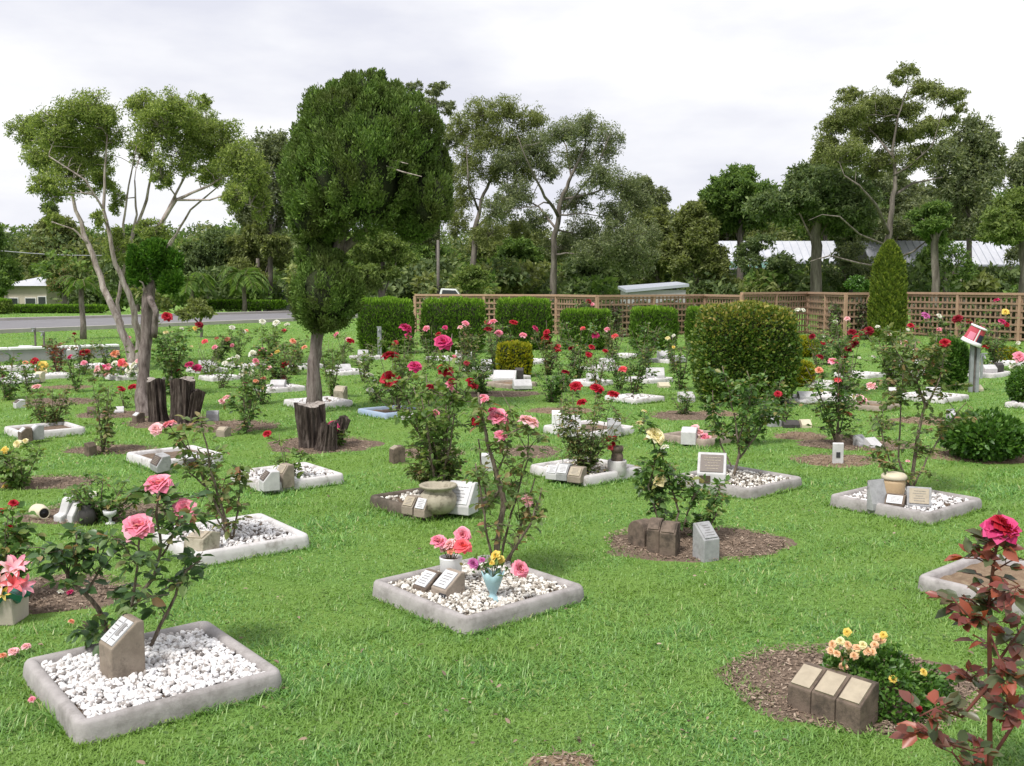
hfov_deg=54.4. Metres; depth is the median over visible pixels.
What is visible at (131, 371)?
flower bunch
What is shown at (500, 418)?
rose bush
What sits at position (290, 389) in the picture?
garden bed surround
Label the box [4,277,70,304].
house
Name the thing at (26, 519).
soil
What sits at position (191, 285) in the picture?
palm tree
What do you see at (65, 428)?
garden bed surround
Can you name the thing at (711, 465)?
memorial stone
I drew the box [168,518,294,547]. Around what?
gravel
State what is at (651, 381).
garden bed surround
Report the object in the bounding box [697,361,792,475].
rose bush
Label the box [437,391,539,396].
soil
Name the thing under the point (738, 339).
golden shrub
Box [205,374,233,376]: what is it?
gravel
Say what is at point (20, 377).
memorial stone
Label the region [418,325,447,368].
rose bush
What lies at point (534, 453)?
soil
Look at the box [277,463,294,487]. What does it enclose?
memorial stone
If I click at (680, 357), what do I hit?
memorial stone
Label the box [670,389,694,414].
rose bush
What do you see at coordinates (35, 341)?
tap post
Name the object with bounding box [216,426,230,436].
memorial stone
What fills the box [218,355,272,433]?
rose bush
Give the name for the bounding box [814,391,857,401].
garden bed surround
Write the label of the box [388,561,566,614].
gravel
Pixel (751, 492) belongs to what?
garden bed surround
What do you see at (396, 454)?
memorial stone
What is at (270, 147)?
gum tree
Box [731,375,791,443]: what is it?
rose bush
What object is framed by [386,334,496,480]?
rose bush
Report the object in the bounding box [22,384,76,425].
rose bush
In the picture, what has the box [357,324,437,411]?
rose bush
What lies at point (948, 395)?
gravel
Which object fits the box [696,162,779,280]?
tree
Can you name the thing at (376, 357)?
garden bed surround
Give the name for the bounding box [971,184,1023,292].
tree
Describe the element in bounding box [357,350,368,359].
memorial stone
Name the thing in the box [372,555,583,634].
garden bed surround
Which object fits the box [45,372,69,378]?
garden bed surround
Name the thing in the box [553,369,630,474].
rose bush
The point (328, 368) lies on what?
rose bush
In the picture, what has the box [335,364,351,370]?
memorial stone
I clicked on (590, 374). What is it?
memorial stone
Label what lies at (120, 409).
memorial stone
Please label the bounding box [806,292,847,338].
lattice fence
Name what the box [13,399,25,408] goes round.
memorial stone
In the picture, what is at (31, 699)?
fallen petals
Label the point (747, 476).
gravel
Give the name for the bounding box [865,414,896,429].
rose bush
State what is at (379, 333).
tap post
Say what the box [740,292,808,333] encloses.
lattice fence
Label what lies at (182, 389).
tree stump
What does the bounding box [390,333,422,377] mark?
rose bush
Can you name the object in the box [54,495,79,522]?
memorial stone
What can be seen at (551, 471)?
memorial stone
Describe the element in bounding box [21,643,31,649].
fallen petals
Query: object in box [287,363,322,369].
garden bed surround
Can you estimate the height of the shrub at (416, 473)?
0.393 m
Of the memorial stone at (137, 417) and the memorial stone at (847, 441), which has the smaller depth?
the memorial stone at (847, 441)
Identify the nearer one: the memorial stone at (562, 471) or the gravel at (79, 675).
the gravel at (79, 675)
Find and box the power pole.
[437,240,439,293]
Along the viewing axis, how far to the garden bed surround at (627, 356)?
22.12 m
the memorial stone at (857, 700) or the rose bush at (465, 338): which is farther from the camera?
the rose bush at (465, 338)
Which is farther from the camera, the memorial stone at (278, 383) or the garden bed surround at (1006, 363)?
the garden bed surround at (1006, 363)
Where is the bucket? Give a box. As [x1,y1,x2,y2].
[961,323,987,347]
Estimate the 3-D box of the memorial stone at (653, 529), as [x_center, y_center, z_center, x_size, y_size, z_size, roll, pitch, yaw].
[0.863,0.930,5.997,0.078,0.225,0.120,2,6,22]
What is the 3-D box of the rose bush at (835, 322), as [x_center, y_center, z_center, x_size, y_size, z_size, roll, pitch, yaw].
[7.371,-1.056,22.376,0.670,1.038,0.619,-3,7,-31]
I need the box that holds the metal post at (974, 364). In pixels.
[968,344,980,391]
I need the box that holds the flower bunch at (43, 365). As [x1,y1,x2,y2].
[30,358,52,372]
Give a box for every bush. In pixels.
[0,351,30,399]
[0,438,45,488]
[0,499,46,596]
[1,385,15,399]
[7,474,216,655]
[16,359,42,392]
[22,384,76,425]
[30,339,71,371]
[43,336,70,360]
[56,354,88,391]
[62,469,148,523]
[68,332,97,373]
[83,364,119,452]
[90,336,129,371]
[114,384,135,407]
[135,312,203,393]
[148,411,254,539]
[197,339,226,374]
[209,355,239,387]
[213,334,238,359]
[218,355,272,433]
[227,325,252,355]
[243,358,279,403]
[245,319,289,352]
[248,333,308,383]
[262,430,317,478]
[263,284,292,310]
[273,335,309,374]
[301,338,355,396]
[327,421,351,445]
[332,332,353,363]
[349,344,379,383]
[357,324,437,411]
[362,372,390,402]
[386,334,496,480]
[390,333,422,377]
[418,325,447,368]
[451,319,497,373]
[458,392,549,561]
[459,350,497,393]
[482,319,526,373]
[484,321,505,355]
[531,318,565,374]
[531,371,570,401]
[546,343,580,391]
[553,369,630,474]
[561,319,600,378]
[572,297,593,308]
[581,344,615,393]
[586,337,660,394]
[601,317,629,358]
[601,347,635,389]
[623,322,670,362]
[629,409,731,535]
[661,342,692,389]
[662,331,681,372]
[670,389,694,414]
[672,332,690,353]
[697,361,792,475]
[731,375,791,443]
[766,388,798,419]
[774,352,876,441]
[795,308,840,364]
[806,331,830,374]
[816,326,873,392]
[819,628,958,726]
[828,313,850,354]
[857,325,917,389]
[860,322,984,485]
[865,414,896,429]
[888,509,1023,765]
[900,340,921,386]
[907,311,970,344]
[935,406,1023,462]
[962,318,995,356]
[979,298,1021,364]
[1004,364,1023,402]
[1008,351,1023,370]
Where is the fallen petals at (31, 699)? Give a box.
[28,696,35,702]
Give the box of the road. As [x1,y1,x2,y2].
[0,313,292,328]
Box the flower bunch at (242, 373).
[238,359,259,376]
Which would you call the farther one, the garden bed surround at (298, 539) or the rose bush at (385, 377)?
the rose bush at (385, 377)
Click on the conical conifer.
(887, 301)
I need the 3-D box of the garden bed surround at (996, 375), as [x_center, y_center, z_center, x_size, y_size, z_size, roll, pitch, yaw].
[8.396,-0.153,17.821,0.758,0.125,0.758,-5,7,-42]
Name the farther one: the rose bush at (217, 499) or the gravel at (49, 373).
the gravel at (49, 373)
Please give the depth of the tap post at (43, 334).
21.81 m
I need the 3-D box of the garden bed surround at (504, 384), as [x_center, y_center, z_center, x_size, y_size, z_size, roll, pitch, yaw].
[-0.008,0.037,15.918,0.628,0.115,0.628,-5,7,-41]
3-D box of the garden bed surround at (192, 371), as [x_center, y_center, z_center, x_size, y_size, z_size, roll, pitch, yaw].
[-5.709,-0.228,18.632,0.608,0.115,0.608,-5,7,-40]
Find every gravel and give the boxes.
[41,628,264,717]
[45,372,66,374]
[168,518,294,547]
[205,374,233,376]
[249,464,332,478]
[267,384,295,387]
[292,396,344,402]
[381,489,422,500]
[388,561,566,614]
[544,460,630,474]
[619,394,656,398]
[688,468,789,487]
[816,392,844,396]
[844,487,967,511]
[853,371,878,373]
[903,392,958,397]
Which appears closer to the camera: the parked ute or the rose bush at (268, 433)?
the rose bush at (268, 433)
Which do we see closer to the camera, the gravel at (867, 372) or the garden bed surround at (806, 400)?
the garden bed surround at (806, 400)
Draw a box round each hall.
[719,241,838,311]
[841,236,918,245]
[856,241,1018,311]
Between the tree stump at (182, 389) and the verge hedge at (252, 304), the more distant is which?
the verge hedge at (252, 304)
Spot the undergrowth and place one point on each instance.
(618, 312)
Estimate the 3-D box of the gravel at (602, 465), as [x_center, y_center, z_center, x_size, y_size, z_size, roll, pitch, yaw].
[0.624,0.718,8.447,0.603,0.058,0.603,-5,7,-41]
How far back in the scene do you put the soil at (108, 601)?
5.07 m
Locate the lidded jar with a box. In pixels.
[881,471,906,494]
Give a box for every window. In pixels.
[10,298,18,304]
[25,298,36,303]
[37,296,46,303]
[441,290,457,296]
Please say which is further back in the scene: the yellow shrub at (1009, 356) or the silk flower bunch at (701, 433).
the yellow shrub at (1009, 356)
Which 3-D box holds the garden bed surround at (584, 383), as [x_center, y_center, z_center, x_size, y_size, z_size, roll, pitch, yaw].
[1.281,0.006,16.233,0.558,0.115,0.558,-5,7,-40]
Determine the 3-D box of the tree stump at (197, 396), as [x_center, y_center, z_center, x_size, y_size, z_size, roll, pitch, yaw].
[-3.691,0.288,11.608,0.254,0.433,0.167,0,6,0]
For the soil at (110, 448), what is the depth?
9.70 m
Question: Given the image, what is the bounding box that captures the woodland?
[0,181,1019,311]
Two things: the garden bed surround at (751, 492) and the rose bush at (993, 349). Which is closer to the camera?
the garden bed surround at (751, 492)
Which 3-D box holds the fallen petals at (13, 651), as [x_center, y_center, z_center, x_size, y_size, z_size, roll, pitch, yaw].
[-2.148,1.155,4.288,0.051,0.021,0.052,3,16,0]
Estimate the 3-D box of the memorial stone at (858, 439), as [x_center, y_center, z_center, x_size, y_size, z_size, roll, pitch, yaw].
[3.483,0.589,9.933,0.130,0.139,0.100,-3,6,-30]
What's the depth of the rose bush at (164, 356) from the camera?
14.62 m
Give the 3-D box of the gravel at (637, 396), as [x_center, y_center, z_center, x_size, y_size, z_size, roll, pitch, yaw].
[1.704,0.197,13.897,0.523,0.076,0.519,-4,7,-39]
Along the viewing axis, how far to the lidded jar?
7.25 m
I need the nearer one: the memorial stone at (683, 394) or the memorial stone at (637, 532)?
the memorial stone at (637, 532)
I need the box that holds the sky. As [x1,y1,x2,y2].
[0,0,1023,243]
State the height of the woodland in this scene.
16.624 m
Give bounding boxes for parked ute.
[423,288,460,298]
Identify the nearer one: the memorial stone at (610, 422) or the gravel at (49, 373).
the memorial stone at (610, 422)
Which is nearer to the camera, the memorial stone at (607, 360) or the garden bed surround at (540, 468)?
the garden bed surround at (540, 468)
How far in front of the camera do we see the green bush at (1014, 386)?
13.24 m
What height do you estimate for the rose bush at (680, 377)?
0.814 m
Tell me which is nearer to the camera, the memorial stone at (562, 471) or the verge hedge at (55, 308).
the memorial stone at (562, 471)
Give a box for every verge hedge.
[0,297,13,313]
[12,303,108,312]
[207,299,288,310]
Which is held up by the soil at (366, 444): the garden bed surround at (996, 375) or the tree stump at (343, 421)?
the tree stump at (343, 421)
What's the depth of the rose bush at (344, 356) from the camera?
19.74 m
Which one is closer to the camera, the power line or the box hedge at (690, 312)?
the box hedge at (690, 312)
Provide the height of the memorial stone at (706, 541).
0.234 m
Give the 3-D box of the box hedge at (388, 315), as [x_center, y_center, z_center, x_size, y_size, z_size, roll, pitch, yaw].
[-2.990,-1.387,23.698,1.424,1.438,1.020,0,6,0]
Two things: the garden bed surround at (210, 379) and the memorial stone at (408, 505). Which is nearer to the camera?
the memorial stone at (408, 505)
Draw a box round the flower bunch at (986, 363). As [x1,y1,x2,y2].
[980,357,990,364]
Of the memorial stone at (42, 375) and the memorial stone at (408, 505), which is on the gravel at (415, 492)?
the memorial stone at (408, 505)
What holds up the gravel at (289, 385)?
on the garden bed surround at (290, 389)
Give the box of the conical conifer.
[866,239,909,341]
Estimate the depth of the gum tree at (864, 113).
54.46 m
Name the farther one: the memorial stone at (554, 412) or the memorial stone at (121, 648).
the memorial stone at (554, 412)
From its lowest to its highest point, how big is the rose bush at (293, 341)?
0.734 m
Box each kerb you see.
[0,311,291,320]
[0,315,357,333]
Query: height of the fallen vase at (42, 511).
0.115 m
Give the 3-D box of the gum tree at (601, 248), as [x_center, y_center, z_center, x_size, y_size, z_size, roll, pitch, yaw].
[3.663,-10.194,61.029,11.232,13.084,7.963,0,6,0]
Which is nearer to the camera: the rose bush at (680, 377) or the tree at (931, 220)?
the rose bush at (680, 377)
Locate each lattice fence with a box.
[413,294,557,333]
[554,294,598,334]
[595,294,704,336]
[703,294,743,304]
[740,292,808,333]
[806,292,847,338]
[843,293,868,339]
[905,292,1023,341]
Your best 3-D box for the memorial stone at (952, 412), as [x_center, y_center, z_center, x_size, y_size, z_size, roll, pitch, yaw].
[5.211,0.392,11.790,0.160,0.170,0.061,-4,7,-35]
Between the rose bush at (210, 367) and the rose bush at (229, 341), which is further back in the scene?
the rose bush at (229, 341)
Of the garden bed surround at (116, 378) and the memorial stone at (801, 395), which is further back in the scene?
the garden bed surround at (116, 378)
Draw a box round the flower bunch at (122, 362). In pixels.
[109,358,128,375]
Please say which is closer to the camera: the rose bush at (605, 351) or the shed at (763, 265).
the rose bush at (605, 351)
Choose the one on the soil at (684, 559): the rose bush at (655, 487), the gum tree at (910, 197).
the rose bush at (655, 487)
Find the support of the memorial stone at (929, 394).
on the garden bed surround at (960, 397)
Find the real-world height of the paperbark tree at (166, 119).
5.555 m
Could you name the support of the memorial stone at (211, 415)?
on the soil at (142, 426)
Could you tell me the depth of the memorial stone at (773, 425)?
11.34 m
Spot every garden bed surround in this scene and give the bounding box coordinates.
[0,364,35,371]
[4,421,84,438]
[23,621,281,744]
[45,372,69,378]
[104,373,149,380]
[126,445,222,468]
[152,513,308,566]
[186,367,227,373]
[198,374,240,381]
[231,462,343,493]
[254,383,305,392]
[284,396,352,407]
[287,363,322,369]
[326,368,365,375]
[349,355,383,359]
[358,405,415,418]
[370,487,488,520]
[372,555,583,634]
[430,355,451,360]
[485,374,530,379]
[487,379,537,388]
[530,459,641,485]
[533,358,543,364]
[543,420,633,438]
[571,378,612,385]
[580,364,618,371]
[604,393,664,404]
[607,353,640,357]
[625,375,673,383]
[649,358,682,362]
[663,430,735,447]
[674,464,801,498]
[781,394,825,403]
[802,379,834,388]
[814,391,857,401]
[830,486,981,523]
[834,370,882,378]
[848,400,899,410]
[904,391,968,403]
[918,555,1023,615]
[967,371,1009,377]
[991,360,1023,365]
[1005,400,1023,408]
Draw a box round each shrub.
[402,448,467,483]
[495,339,534,374]
[688,300,803,404]
[796,359,815,386]
[799,334,819,357]
[923,335,969,389]
[995,346,1018,360]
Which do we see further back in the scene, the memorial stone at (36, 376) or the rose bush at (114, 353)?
the rose bush at (114, 353)
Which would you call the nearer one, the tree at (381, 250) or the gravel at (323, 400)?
the gravel at (323, 400)
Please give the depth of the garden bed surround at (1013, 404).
13.06 m
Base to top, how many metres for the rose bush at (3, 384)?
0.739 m
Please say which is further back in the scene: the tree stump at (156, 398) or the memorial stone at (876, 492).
the tree stump at (156, 398)
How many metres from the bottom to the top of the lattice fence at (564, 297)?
1.420 m
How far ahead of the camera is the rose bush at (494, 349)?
22.39 m
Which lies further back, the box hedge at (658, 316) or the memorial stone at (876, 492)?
the box hedge at (658, 316)
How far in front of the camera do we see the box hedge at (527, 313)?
24.77 m
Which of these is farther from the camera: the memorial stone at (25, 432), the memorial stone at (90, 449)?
the memorial stone at (25, 432)
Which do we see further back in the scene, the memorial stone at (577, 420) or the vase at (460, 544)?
the memorial stone at (577, 420)
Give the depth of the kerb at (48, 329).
37.75 m
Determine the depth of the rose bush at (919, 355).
7.45 m
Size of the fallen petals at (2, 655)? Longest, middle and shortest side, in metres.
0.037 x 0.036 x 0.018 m
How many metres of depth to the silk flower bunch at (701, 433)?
9.98 m
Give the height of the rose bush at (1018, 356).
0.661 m
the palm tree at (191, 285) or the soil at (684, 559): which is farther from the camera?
the palm tree at (191, 285)
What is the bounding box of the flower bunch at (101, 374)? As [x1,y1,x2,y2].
[89,364,118,379]
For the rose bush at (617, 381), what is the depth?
15.27 m
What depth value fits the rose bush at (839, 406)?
9.93 m
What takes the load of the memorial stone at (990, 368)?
on the garden bed surround at (996, 375)
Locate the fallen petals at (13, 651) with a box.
[8,647,19,655]
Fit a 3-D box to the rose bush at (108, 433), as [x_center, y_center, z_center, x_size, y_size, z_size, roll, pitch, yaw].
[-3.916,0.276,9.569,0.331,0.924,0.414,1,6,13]
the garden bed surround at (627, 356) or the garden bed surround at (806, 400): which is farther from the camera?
the garden bed surround at (627, 356)
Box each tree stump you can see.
[146,377,168,421]
[169,376,195,423]
[187,389,205,422]
[294,400,325,448]
[313,420,337,452]
[335,415,350,444]
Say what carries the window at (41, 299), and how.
in the house
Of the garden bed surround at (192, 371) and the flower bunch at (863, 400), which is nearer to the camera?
the flower bunch at (863, 400)
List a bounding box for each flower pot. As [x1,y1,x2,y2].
[0,554,35,625]
[606,436,626,476]
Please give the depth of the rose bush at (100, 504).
6.75 m
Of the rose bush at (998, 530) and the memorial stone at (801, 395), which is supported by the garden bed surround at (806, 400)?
the memorial stone at (801, 395)
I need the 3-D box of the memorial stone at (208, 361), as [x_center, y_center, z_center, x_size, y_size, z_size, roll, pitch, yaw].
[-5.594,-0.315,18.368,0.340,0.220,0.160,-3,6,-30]
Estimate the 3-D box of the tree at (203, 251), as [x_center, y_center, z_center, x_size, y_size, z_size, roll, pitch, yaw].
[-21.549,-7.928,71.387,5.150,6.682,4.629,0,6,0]
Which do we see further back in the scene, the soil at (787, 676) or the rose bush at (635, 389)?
the rose bush at (635, 389)
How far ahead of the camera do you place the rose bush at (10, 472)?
7.87 m
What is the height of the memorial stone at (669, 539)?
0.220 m
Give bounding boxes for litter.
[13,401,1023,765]
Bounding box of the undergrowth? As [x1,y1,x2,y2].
[417,298,1023,340]
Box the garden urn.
[419,481,456,514]
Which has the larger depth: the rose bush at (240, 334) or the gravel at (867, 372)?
the rose bush at (240, 334)
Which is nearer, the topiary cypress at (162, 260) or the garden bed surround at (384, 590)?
the garden bed surround at (384, 590)
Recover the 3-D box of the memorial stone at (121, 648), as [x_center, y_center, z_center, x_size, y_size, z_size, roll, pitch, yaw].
[-1.546,1.063,3.946,0.135,0.254,0.125,-5,8,-44]
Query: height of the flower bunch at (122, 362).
0.361 m
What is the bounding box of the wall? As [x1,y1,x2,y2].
[0,344,119,360]
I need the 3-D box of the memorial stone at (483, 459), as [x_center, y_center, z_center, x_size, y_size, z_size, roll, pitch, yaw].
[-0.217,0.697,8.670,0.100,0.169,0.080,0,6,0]
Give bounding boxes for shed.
[618,282,688,305]
[729,261,767,274]
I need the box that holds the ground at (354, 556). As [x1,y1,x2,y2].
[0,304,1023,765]
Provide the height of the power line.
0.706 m
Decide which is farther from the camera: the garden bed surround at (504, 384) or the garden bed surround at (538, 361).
the garden bed surround at (538, 361)
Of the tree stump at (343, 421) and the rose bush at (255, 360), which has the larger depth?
the rose bush at (255, 360)
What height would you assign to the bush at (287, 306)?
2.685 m
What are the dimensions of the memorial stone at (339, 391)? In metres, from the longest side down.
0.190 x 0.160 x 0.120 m
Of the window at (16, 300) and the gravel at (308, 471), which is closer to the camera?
the gravel at (308, 471)
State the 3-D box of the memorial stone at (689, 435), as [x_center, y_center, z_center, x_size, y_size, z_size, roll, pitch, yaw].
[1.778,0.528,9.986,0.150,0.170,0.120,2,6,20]
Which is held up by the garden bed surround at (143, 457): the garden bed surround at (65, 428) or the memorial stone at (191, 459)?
the memorial stone at (191, 459)
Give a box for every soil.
[0,476,96,488]
[11,503,169,523]
[25,398,97,406]
[29,574,118,613]
[43,385,90,388]
[63,445,147,454]
[76,411,147,417]
[122,416,206,427]
[196,420,278,432]
[267,438,384,453]
[405,448,459,458]
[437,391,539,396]
[505,445,557,457]
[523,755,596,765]
[525,408,591,413]
[605,527,796,562]
[650,411,707,419]
[698,411,738,415]
[713,650,980,734]
[773,432,825,439]
[790,455,875,467]
[796,439,928,450]
[888,417,944,425]
[927,450,1023,463]
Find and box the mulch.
[0,384,1023,765]
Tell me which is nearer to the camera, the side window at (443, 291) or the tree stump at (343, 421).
the tree stump at (343, 421)
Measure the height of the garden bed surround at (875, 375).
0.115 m
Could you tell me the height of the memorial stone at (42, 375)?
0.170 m
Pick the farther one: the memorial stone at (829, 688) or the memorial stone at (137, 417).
the memorial stone at (137, 417)
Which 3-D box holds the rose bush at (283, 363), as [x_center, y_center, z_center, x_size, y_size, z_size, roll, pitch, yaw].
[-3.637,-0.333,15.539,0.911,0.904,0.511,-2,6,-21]
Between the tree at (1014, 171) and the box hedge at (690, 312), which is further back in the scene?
the tree at (1014, 171)
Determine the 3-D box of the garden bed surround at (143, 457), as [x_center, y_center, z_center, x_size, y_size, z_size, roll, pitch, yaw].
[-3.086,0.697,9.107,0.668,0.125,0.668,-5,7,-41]
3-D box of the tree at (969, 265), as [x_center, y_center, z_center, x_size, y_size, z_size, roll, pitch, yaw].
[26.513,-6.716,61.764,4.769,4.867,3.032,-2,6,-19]
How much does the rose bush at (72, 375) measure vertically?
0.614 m
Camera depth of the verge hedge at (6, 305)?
56.27 m
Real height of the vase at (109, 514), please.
0.100 m
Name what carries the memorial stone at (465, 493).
on the garden bed surround at (391, 505)
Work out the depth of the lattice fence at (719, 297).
32.21 m
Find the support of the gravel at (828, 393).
on the garden bed surround at (826, 397)
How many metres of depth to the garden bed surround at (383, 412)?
12.33 m
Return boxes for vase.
[29,504,50,519]
[77,503,95,525]
[103,509,116,524]
[430,526,471,572]
[459,549,528,601]
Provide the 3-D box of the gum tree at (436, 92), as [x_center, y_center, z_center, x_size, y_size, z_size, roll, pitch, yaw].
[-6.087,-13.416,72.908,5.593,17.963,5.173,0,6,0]
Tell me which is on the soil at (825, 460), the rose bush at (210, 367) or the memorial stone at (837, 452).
the memorial stone at (837, 452)
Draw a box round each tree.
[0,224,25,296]
[2,84,274,366]
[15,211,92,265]
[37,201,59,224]
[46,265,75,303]
[55,275,102,338]
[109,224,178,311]
[171,272,218,298]
[174,295,217,337]
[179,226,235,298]
[217,266,272,311]
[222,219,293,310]
[225,125,290,310]
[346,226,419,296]
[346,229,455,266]
[400,78,463,258]
[445,92,551,264]
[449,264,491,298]
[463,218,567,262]
[479,109,663,301]
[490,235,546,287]
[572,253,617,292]
[619,173,672,279]
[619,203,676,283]
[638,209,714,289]
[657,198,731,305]
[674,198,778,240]
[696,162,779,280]
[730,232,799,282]
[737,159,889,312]
[781,150,848,240]
[808,59,971,266]
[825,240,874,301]
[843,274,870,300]
[851,161,941,245]
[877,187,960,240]
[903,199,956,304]
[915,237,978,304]
[927,108,1008,301]
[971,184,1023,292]
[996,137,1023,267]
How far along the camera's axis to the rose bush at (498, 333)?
17.90 m
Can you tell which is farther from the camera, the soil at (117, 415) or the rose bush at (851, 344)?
the rose bush at (851, 344)
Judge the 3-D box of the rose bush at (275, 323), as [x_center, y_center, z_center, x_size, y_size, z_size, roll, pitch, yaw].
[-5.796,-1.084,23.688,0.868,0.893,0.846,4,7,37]
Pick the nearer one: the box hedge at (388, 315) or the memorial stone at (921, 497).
the memorial stone at (921, 497)
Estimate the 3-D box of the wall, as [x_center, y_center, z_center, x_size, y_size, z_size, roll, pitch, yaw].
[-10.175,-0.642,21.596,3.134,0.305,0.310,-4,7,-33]
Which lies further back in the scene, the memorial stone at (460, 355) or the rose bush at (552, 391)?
the memorial stone at (460, 355)
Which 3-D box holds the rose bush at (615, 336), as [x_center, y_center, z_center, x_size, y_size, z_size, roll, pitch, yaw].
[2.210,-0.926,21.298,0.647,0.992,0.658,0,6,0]
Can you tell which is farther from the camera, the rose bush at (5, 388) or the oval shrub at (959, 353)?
the oval shrub at (959, 353)
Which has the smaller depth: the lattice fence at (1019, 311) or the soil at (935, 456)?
the soil at (935, 456)
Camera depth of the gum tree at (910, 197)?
81.53 m
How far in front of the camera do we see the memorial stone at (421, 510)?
6.77 m
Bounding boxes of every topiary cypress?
[124,234,185,415]
[273,67,455,403]
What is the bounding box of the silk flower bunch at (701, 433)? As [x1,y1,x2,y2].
[691,424,710,438]
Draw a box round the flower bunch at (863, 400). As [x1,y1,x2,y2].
[847,386,871,406]
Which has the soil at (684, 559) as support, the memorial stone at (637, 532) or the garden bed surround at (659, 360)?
the memorial stone at (637, 532)
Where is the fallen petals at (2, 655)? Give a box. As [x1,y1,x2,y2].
[0,653,6,657]
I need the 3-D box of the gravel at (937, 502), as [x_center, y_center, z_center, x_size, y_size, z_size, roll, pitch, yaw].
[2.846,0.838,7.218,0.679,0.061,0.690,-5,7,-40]
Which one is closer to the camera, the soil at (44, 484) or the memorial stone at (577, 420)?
the soil at (44, 484)
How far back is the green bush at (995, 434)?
9.00 m
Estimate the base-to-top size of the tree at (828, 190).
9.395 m
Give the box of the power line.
[5,251,179,255]
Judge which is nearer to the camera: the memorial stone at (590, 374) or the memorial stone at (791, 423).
the memorial stone at (791, 423)
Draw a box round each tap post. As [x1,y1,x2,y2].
[32,328,36,345]
[40,331,44,345]
[377,327,381,354]
[980,353,987,378]
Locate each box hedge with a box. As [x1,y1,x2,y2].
[355,295,416,352]
[418,296,487,351]
[494,296,553,349]
[558,306,613,349]
[628,304,679,349]
[683,304,702,343]
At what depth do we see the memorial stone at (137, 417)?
11.59 m
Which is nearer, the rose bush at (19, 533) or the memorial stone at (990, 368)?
the rose bush at (19, 533)
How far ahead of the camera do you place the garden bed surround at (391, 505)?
7.12 m
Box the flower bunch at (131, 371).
[120,359,138,378]
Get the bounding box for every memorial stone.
[8,372,25,382]
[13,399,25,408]
[18,427,32,441]
[23,374,38,382]
[31,424,43,439]
[34,371,44,381]
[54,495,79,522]
[66,345,81,358]
[84,442,96,456]
[87,406,95,414]
[99,614,145,679]
[114,406,123,412]
[132,412,144,423]
[150,452,171,472]
[183,452,198,465]
[183,530,220,551]
[198,360,217,371]
[206,410,218,420]
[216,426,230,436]
[259,469,279,491]
[270,380,285,387]
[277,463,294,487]
[333,385,347,398]
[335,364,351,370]
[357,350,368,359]
[389,445,404,463]
[401,494,419,514]
[413,569,441,592]
[414,496,432,517]
[431,568,464,598]
[449,480,477,515]
[455,350,471,362]
[481,453,492,470]
[493,370,516,380]
[512,379,531,388]
[515,368,523,378]
[545,464,557,479]
[552,410,560,429]
[556,463,572,480]
[559,415,580,436]
[567,466,586,482]
[586,373,598,383]
[599,358,615,366]
[607,418,620,435]
[628,518,648,547]
[646,368,664,378]
[646,517,663,553]
[657,351,667,358]
[657,382,669,387]
[659,520,680,556]
[673,355,685,361]
[677,391,694,402]
[681,426,697,444]
[692,521,719,562]
[697,452,726,485]
[767,418,781,426]
[782,420,799,427]
[788,662,828,713]
[797,391,813,402]
[799,419,811,427]
[811,668,852,724]
[832,443,843,463]
[835,434,852,445]
[835,675,878,734]
[853,434,864,446]
[864,437,881,447]
[867,478,886,510]
[884,493,906,506]
[906,486,931,510]
[925,387,941,396]
[946,409,955,418]
[983,365,997,372]
[994,362,1003,372]
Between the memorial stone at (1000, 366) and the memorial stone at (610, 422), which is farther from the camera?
the memorial stone at (1000, 366)
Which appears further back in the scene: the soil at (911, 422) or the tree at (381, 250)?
the tree at (381, 250)

